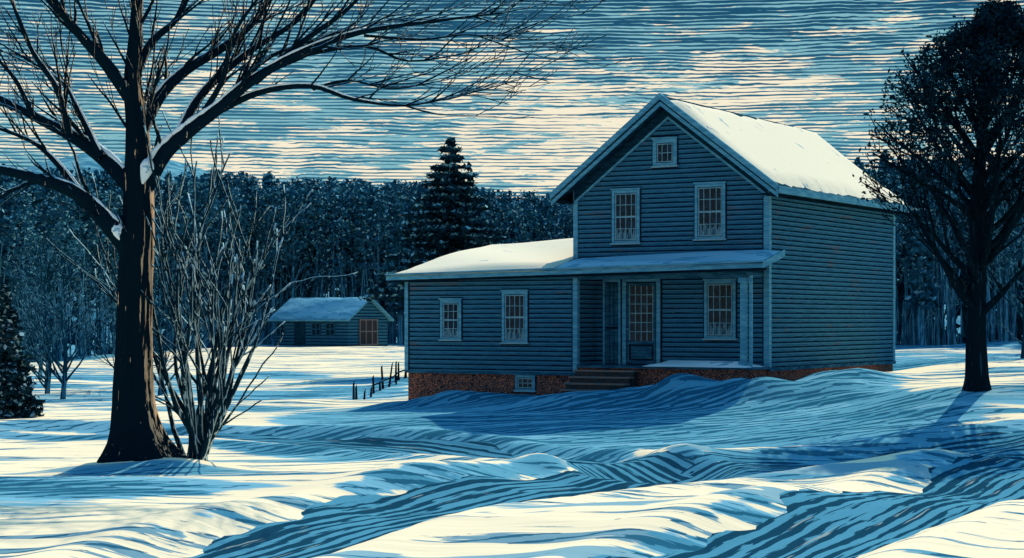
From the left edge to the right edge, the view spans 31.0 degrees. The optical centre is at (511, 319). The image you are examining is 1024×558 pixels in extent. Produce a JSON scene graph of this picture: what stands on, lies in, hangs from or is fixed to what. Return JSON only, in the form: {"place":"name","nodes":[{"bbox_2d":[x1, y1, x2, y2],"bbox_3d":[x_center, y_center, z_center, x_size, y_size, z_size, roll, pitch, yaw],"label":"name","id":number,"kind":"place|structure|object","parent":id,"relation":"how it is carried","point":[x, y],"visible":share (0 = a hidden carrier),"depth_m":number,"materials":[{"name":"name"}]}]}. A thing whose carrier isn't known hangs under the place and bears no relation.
{"place":"outdoors","nodes":[
{"label":"outdoors","id":0,"kind":"place"},
{"bbox_2d":[215,433,695,482],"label":"road","id":1,"kind":"structure","parent":0,"point":[663,467],"depth_m":41.20,"materials":[{"name":"snow"}]},
{"bbox_2d":[14,154,996,335],"bbox_3d":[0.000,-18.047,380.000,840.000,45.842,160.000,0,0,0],"label":"hill","id":2,"kind":"structure","parent":0,"point":[86,161],"depth_m":407.33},
{"bbox_2d":[0,325,1023,557],"bbox_3d":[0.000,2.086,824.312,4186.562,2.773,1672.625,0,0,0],"label":"ground","id":3,"kind":"structure","parent":0,"point":[64,493],"depth_m":38.53,"materials":[{"name":"white snow"}]},
{"bbox_2d":[0,174,20,318],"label":"woodland tree","id":4,"kind":"object","parent":3,"relation":"on","point":[4,219],"visible":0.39,"depth_m":116.18,"materials":[{"name":"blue plant"}]},
{"bbox_2d":[0,282,46,418],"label":"young spruce tree","id":5,"kind":"object","parent":3,"relation":"on","point":[18,400],"visible":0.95,"depth_m":49.74,"materials":[{"name":"green plant"}]},
{"bbox_2d":[0,191,46,354],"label":"woodland tree","id":6,"kind":"object","parent":3,"relation":"on","point":[27,217],"visible":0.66,"depth_m":114.52,"materials":[{"name":"blue plant"}]},
{"bbox_2d":[11,302,42,360],"bbox_3d":[-16.471,0.848,57.684,3.248,3.741,3.947,0,0,0],"label":"bare tree","id":7,"kind":"object","parent":3,"relation":"on","point":[27,337],"visible":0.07,"depth_m":58.42,"materials":[{"name":"blue plant"}]},
{"bbox_2d":[16,184,65,329],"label":"woodland tree","id":8,"kind":"object","parent":3,"relation":"on","point":[44,192],"visible":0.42,"depth_m":118.84,"materials":[{"name":"blue plant"}]},
{"bbox_2d":[0,235,96,378],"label":"bare tree","id":9,"kind":"object","parent":3,"relation":"on","point":[34,292],"visible":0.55,"depth_m":79.92,"materials":[{"name":"blue plant"}]},
{"bbox_2d":[15,269,88,393],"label":"bare tree","id":10,"kind":"object","parent":3,"relation":"on","point":[48,378],"visible":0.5,"depth_m":67.00,"materials":[{"name":"brown plant"}]},
{"bbox_2d":[36,189,81,360],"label":"woodland tree","id":11,"kind":"object","parent":3,"relation":"on","point":[57,213],"visible":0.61,"depth_m":118.29,"materials":[{"name":"blue plant"}]},
{"bbox_2d":[0,221,117,385],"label":"bare tree","id":12,"kind":"object","parent":3,"relation":"on","point":[45,276],"visible":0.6,"depth_m":71.91,"materials":[{"name":"brown plant"}]},
{"bbox_2d":[13,251,116,398],"bbox_3d":[-15.535,0.212,64.400,4.603,5.202,3.914,0,0,-33],"label":"bare tree","id":13,"kind":"object","parent":3,"relation":"on","point":[64,369],"visible":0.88,"depth_m":64.00,"materials":[{"name":"brown plant"}]},
{"bbox_2d":[62,173,103,355],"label":"woodland tree","id":14,"kind":"object","parent":3,"relation":"on","point":[90,243],"visible":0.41,"depth_m":122.44,"materials":[{"name":"blue plant"}]},
{"bbox_2d":[81,190,118,354],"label":"woodland tree","id":15,"kind":"object","parent":3,"relation":"on","point":[104,201],"visible":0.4,"depth_m":124.07,"materials":[{"name":"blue plant"}]},
{"bbox_2d":[94,175,122,353],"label":"woodland tree","id":16,"kind":"object","parent":3,"relation":"on","point":[111,181],"visible":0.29,"depth_m":126.34,"materials":[{"name":"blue plant"}]},
{"bbox_2d":[72,292,185,368],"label":"bare tree","id":17,"kind":"object","parent":3,"relation":"on","point":[109,343],"visible":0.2,"depth_m":70.08,"materials":[{"name":"blue plant"}]},
{"bbox_2d":[153,218,165,283],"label":"woodland tree","id":18,"kind":"object","parent":3,"relation":"on","point":[156,236],"depth_m":127.22,"materials":[{"name":"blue plant"}]},
{"bbox_2d":[152,185,169,293],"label":"woodland tree","id":19,"kind":"object","parent":3,"relation":"on","point":[158,224],"visible":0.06,"depth_m":130.52,"materials":[{"name":"blue plant"}]},
{"bbox_2d":[97,263,239,394],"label":"bare tree","id":20,"kind":"object","parent":3,"relation":"on","point":[159,318],"visible":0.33,"depth_m":65.97,"materials":[{"name":"blue plant"}]},
{"bbox_2d":[157,179,189,349],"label":"woodland tree","id":21,"kind":"object","parent":3,"relation":"on","point":[179,225],"visible":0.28,"depth_m":131.73,"materials":[{"name":"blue plant"}]},
{"bbox_2d":[156,176,203,343],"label":"woodland tree","id":22,"kind":"object","parent":3,"relation":"on","point":[185,191],"visible":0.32,"depth_m":134.60,"materials":[{"name":"blue plant"}]},
{"bbox_2d":[153,255,243,381],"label":"bare tree","id":23,"kind":"object","parent":3,"relation":"on","point":[187,320],"visible":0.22,"depth_m":75.80,"materials":[{"name":"blue plant"}]},
{"bbox_2d":[46,107,357,460],"bbox_3d":[-6.295,-0.620,36.740,4.433,7.244,4.759,0,0,36],"label":"bare shrub","id":24,"kind":"object","parent":3,"relation":"on","point":[202,429],"visible":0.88,"depth_m":36.71,"materials":[{"name":"brown plant"}]},
{"bbox_2d":[185,182,228,348],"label":"woodland tree","id":25,"kind":"object","parent":3,"relation":"on","point":[203,202],"visible":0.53,"depth_m":135.72,"materials":[{"name":"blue plant"}]},
{"bbox_2d":[190,175,225,347],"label":"woodland tree","id":26,"kind":"object","parent":3,"relation":"on","point":[207,178],"visible":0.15,"depth_m":139.17,"materials":[{"name":"blue plant"}]},
{"bbox_2d":[210,187,253,345],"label":"woodland tree","id":27,"kind":"object","parent":3,"relation":"on","point":[224,273],"visible":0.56,"depth_m":138.30,"materials":[{"name":"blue plant"}]},
{"bbox_2d":[218,171,258,320],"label":"woodland tree","id":28,"kind":"object","parent":3,"relation":"on","point":[236,182],"visible":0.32,"depth_m":141.44,"materials":[{"name":"blue plant"}]},
{"bbox_2d":[234,175,271,339],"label":"woodland tree","id":29,"kind":"object","parent":3,"relation":"on","point":[251,182],"visible":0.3,"depth_m":142.15,"materials":[{"name":"blue plant"}]},
{"bbox_2d":[235,186,278,344],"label":"woodland tree","id":30,"kind":"object","parent":3,"relation":"on","point":[257,290],"visible":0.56,"depth_m":140.77,"materials":[{"name":"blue plant"}]},
{"bbox_2d":[252,186,292,344],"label":"woodland tree","id":31,"kind":"object","parent":3,"relation":"on","point":[276,198],"visible":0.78,"depth_m":140.56,"materials":[{"name":"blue plant"}]},
{"bbox_2d":[261,178,300,305],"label":"woodland tree","id":32,"kind":"object","parent":3,"relation":"on","point":[275,283],"visible":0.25,"depth_m":145.42,"materials":[{"name":"blue plant"}]},
{"bbox_2d":[274,186,313,297],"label":"woodland tree","id":33,"kind":"object","parent":3,"relation":"on","point":[293,258],"visible":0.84,"depth_m":141.00,"materials":[{"name":"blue plant"}]},
{"bbox_2d":[278,175,315,297],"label":"woodland tree","id":34,"kind":"object","parent":3,"relation":"on","point":[296,184],"visible":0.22,"depth_m":144.79,"materials":[{"name":"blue plant"}]},
{"bbox_2d":[292,177,335,297],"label":"woodland tree","id":35,"kind":"object","parent":3,"relation":"on","point":[311,183],"visible":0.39,"depth_m":144.04,"materials":[{"name":"blue plant"}]},
{"bbox_2d":[0,0,630,462],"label":"bare maple tree","id":36,"kind":"object","parent":3,"relation":"on","point":[138,432],"visible":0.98,"depth_m":36.14,"materials":[{"name":"brown plant"}]},
{"bbox_2d":[295,190,336,296],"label":"woodland tree","id":37,"kind":"object","parent":3,"relation":"on","point":[314,201],"visible":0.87,"depth_m":142.31,"materials":[{"name":"blue plant"}]},
{"bbox_2d":[268,297,393,346],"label":"shed","id":38,"kind":"structure","parent":3,"relation":"on","point":[335,321],"depth_m":128.19,"materials":[{"name":"paint"}]},
{"bbox_2d":[276,323,284,334],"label":"window","id":39,"kind":"structure","parent":38,"relation":"in","point":[279,331],"depth_m":130.36,"materials":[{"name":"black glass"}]},
{"bbox_2d":[294,321,304,343],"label":"door","id":40,"kind":"structure","parent":38,"relation":"in","point":[299,326],"depth_m":129.13,"materials":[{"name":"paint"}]},
{"bbox_2d":[311,323,320,335],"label":"window","id":41,"kind":"structure","parent":38,"relation":"in","point":[315,327],"depth_m":128.08,"materials":[{"name":"black glass"}]},
{"bbox_2d":[325,323,334,335],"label":"window","id":42,"kind":"structure","parent":38,"relation":"in","point":[329,327],"depth_m":127.19,"materials":[{"name":"black glass"}]},
{"bbox_2d":[359,319,377,344],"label":"barn door","id":43,"kind":"structure","parent":38,"relation":"in","point":[368,328],"depth_m":127.59,"materials":[{"name":"brown wood"}]},
{"bbox_2d":[313,188,355,296],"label":"woodland tree","id":44,"kind":"object","parent":3,"relation":"on","point":[330,204],"visible":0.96,"depth_m":142.04,"materials":[{"name":"green plant"}]},
{"bbox_2d":[314,176,354,296],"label":"woodland tree","id":45,"kind":"object","parent":3,"relation":"on","point":[330,184],"visible":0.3,"depth_m":145.60,"materials":[{"name":"blue plant"}]},
{"bbox_2d":[335,181,377,291],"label":"woodland tree","id":46,"kind":"object","parent":3,"relation":"on","point":[351,197],"visible":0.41,"depth_m":144.34,"materials":[{"name":"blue plant"}]},
{"bbox_2d":[345,195,376,296],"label":"woodland tree","id":47,"kind":"object","parent":3,"relation":"on","point":[360,222],"visible":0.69,"depth_m":142.23,"materials":[{"name":"blue plant"}]},
{"bbox_2d":[356,190,393,303],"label":"woodland tree","id":48,"kind":"object","parent":3,"relation":"on","point":[379,242],"visible":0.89,"depth_m":141.46,"materials":[{"name":"blue plant"}]},
{"bbox_2d":[352,361,406,399],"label":"picket fence","id":49,"kind":"object","parent":3,"relation":"on","point":[372,389],"visible":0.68,"depth_m":65.99,"materials":[{"name":"brown wood"}]},
{"bbox_2d":[365,185,393,307],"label":"woodland tree","id":50,"kind":"object","parent":3,"relation":"on","point":[374,190],"visible":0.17,"depth_m":145.72,"materials":[{"name":"blue plant"}]},
{"bbox_2d":[372,182,411,343],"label":"woodland tree","id":51,"kind":"object","parent":3,"relation":"on","point":[392,194],"visible":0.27,"depth_m":144.02,"materials":[{"name":"blue plant"}]},
{"bbox_2d":[385,189,410,343],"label":"woodland tree","id":52,"kind":"object","parent":3,"relation":"on","point":[398,307],"visible":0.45,"depth_m":140.84,"materials":[{"name":"blue plant"}]},
{"bbox_2d":[392,181,426,259],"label":"woodland tree","id":53,"kind":"object","parent":3,"relation":"on","point":[414,189],"visible":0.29,"depth_m":144.20,"materials":[{"name":"blue plant"}]},
{"bbox_2d":[407,186,434,249],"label":"woodland tree","id":54,"kind":"object","parent":3,"relation":"on","point":[426,191],"visible":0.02,"depth_m":145.57,"materials":[{"name":"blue plant"}]},
{"bbox_2d":[409,201,443,258],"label":"woodland tree","id":55,"kind":"object","parent":3,"relation":"on","point":[415,219],"visible":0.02,"depth_m":140.60,"materials":[{"name":"blue plant"}]},
{"bbox_2d":[357,137,506,303],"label":"spruce tree","id":56,"kind":"object","parent":3,"relation":"on","point":[452,232],"visible":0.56,"depth_m":85.27,"materials":[{"name":"green plant"}]},
{"bbox_2d":[469,191,490,227],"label":"woodland tree","id":57,"kind":"object","parent":3,"relation":"on","point":[476,194],"visible":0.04,"depth_m":143.90,"materials":[{"name":"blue plant"}]},
{"bbox_2d":[479,203,489,241],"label":"woodland tree","id":58,"kind":"object","parent":3,"relation":"on","point":[485,215],"visible":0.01,"depth_m":141.21,"materials":[{"name":"blue plant"}]},
{"bbox_2d":[476,188,500,243],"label":"woodland tree","id":59,"kind":"object","parent":3,"relation":"on","point":[488,194],"visible":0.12,"depth_m":143.39,"materials":[{"name":"blue plant"}]},
{"bbox_2d":[0,150,1023,360],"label":"forest","id":60,"kind":"object","parent":3,"relation":"on","point":[529,218],"visible":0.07,"depth_m":129.57,"materials":[{"name":"blue plant"}]},
{"bbox_2d":[385,93,911,399],"bbox_3d":[4.392,-1.580,58.425,12.600,9.909,13.380,0,0,31],"label":"farmhouse","id":61,"kind":"object","parent":3,"relation":"on","point":[708,242],"visible":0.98,"depth_m":54.27,"materials":[{"name":"wood"}]},
{"bbox_2d":[438,297,462,341],"bbox_3d":[-1.867,-0.003,56.014,0.840,1.365,0.088,0,0,31],"label":"window","id":62,"kind":"structure","parent":61,"relation":"in","point":[451,308],"depth_m":56.03,"materials":[{"name":"paint"}]},
{"bbox_2d":[500,289,528,344],"bbox_3d":[0.070,-0.083,54.856,0.970,1.685,0.088,0,0,31],"label":"window","id":63,"kind":"structure","parent":61,"relation":"in","point":[514,305],"depth_m":54.86,"materials":[{"name":"paint"}]},
{"bbox_2d":[513,375,536,392],"bbox_3d":[0.384,1.877,54.738,0.750,0.605,0.088,0,0,31],"label":"window","id":64,"kind":"structure","parent":61,"relation":"in","point":[523,383],"depth_m":54.76,"materials":[{"name":"paint"}]},
{"bbox_2d":[603,279,620,364],"bbox_3d":[2.952,0.064,54.544,0.580,2.520,0.058,0,0,31],"label":"door","id":65,"kind":"structure","parent":61,"relation":"in","point":[611,288],"depth_m":54.52,"materials":[{"name":"paint"}]},
{"bbox_2d":[610,187,640,245],"bbox_3d":[3.341,-3.043,54.291,1.000,1.725,0.088,0,0,31],"label":"window","id":66,"kind":"structure","parent":61,"relation":"in","point":[625,201],"depth_m":54.30,"materials":[{"name":"paint"}]},
{"bbox_2d":[622,279,661,364],"bbox_3d":[3.783,0.044,54.012,1.320,2.560,0.108,0,0,31],"label":"door","id":67,"kind":"structure","parent":61,"relation":"in","point":[641,298],"depth_m":54.01,"materials":[{"name":"paint"}]},
{"bbox_2d":[651,135,678,168],"bbox_3d":[4.438,-4.873,53.632,0.860,0.945,0.088,0,0,31],"label":"window","id":68,"kind":"structure","parent":61,"relation":"in","point":[664,148],"depth_m":53.64,"materials":[{"name":"paint"}]},
{"bbox_2d":[693,180,726,241],"bbox_3d":[5.669,-3.114,52.894,1.040,1.745,0.088,0,0,31],"label":"window","id":69,"kind":"structure","parent":61,"relation":"in","point":[710,200],"depth_m":52.90,"materials":[{"name":"paint"}]},
{"bbox_2d":[702,278,736,340],"bbox_3d":[5.938,-0.293,52.730,1.060,1.825,0.088,0,0,31],"label":"window","id":70,"kind":"structure","parent":61,"relation":"in","point":[719,297],"depth_m":52.76,"materials":[{"name":"paint"}]},
{"bbox_2d":[866,170,882,184],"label":"woodland tree","id":71,"kind":"object","parent":3,"relation":"on","point":[871,174],"visible":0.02,"depth_m":82.76,"materials":[{"name":"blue plant"}]},
{"bbox_2d":[867,162,904,298],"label":"woodland tree","id":72,"kind":"object","parent":3,"relation":"on","point":[885,170],"visible":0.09,"depth_m":86.16,"materials":[{"name":"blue plant"}]},
{"bbox_2d":[879,173,909,274],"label":"woodland tree","id":73,"kind":"object","parent":3,"relation":"on","point":[897,235],"visible":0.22,"depth_m":82.85,"materials":[{"name":"blue plant"}]},
{"bbox_2d":[889,162,918,344],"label":"woodland tree","id":74,"kind":"object","parent":3,"relation":"on","point":[905,254],"visible":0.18,"depth_m":86.32,"materials":[{"name":"blue plant"}]},
{"bbox_2d":[902,174,941,344],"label":"woodland tree","id":75,"kind":"object","parent":3,"relation":"on","point":[921,296],"visible":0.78,"depth_m":82.98,"materials":[{"name":"green plant"}]},
{"bbox_2d":[906,166,944,344],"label":"woodland tree","id":76,"kind":"object","parent":3,"relation":"on","point":[935,303],"visible":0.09,"depth_m":85.49,"materials":[{"name":"blue plant"}]},
{"bbox_2d":[852,0,1023,391],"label":"oak tree","id":77,"kind":"object","parent":3,"relation":"on","point":[990,34],"visible":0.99,"depth_m":44.33,"materials":[{"name":"black plant"}]},
{"bbox_2d":[922,180,959,344],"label":"woodland tree","id":78,"kind":"object","parent":3,"relation":"on","point":[933,206],"visible":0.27,"depth_m":84.98,"materials":[{"name":"blue plant"}]},
{"bbox_2d":[934,162,971,332],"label":"woodland tree","id":79,"kind":"object","parent":3,"relation":"on","point":[955,267],"visible":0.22,"depth_m":86.84,"materials":[{"name":"blue plant"}]},
{"bbox_2d":[936,177,1023,357],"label":"bare tree","id":80,"kind":"object","parent":3,"relation":"on","point":[1011,262],"visible":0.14,"depth_m":62.00,"materials":[{"name":"brown plant"}]},
{"bbox_2d":[961,166,998,265],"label":"woodland tree","id":81,"kind":"object","parent":3,"relation":"on","point":[967,208],"visible":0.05,"depth_m":87.72,"materials":[{"name":"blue plant"}]},
{"bbox_2d":[961,178,1008,341],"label":"woodland tree","id":82,"kind":"object","parent":3,"relation":"on","point":[987,314],"visible":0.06,"depth_m":84.57,"materials":[{"name":"blue plant"}]},
{"bbox_2d":[947,147,1023,344],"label":"bare tree","id":83,"kind":"object","parent":3,"relation":"on","point":[1017,281],"visible":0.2,"depth_m":70.65,"materials":[{"name":"brown plant"}]},
{"bbox_2d":[988,170,1023,341],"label":"woodland tree","id":84,"kind":"object","parent":3,"relation":"on","point":[1016,243],"visible":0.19,"depth_m":82.96,"materials":[{"name":"blue plant"}]},
{"bbox_2d":[990,162,1023,340],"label":"woodland tree","id":85,"kind":"object","parent":3,"relation":"on","point":[1018,265],"visible":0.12,"depth_m":87.03,"materials":[{"name":"blue plant"}]},
{"bbox_2d":[1018,250,1023,300],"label":"woodland tree","id":86,"kind":"object","parent":3,"relation":"on","point":[1020,297],"visible":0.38,"depth_m":84.82,"materials":[{"name":"blue plant"}]},
{"bbox_2d":[0,0,1023,243],"label":"sky","id":87,"kind":"structure","parent":0,"point":[816,66],"materials":[{"name":"blue"}]},
{"bbox_2d":[186,431,1023,557],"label":"road","id":88,"kind":"structure","parent":0,"point":[334,525],"depth_m":30.08,"materials":[{"name":"snow"}]},
{"bbox_2d":[589,454,1023,557],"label":"road","id":89,"kind":"structure","parent":0,"point":[821,524],"depth_m":26.11,"materials":[{"name":"snow"}]}
]}

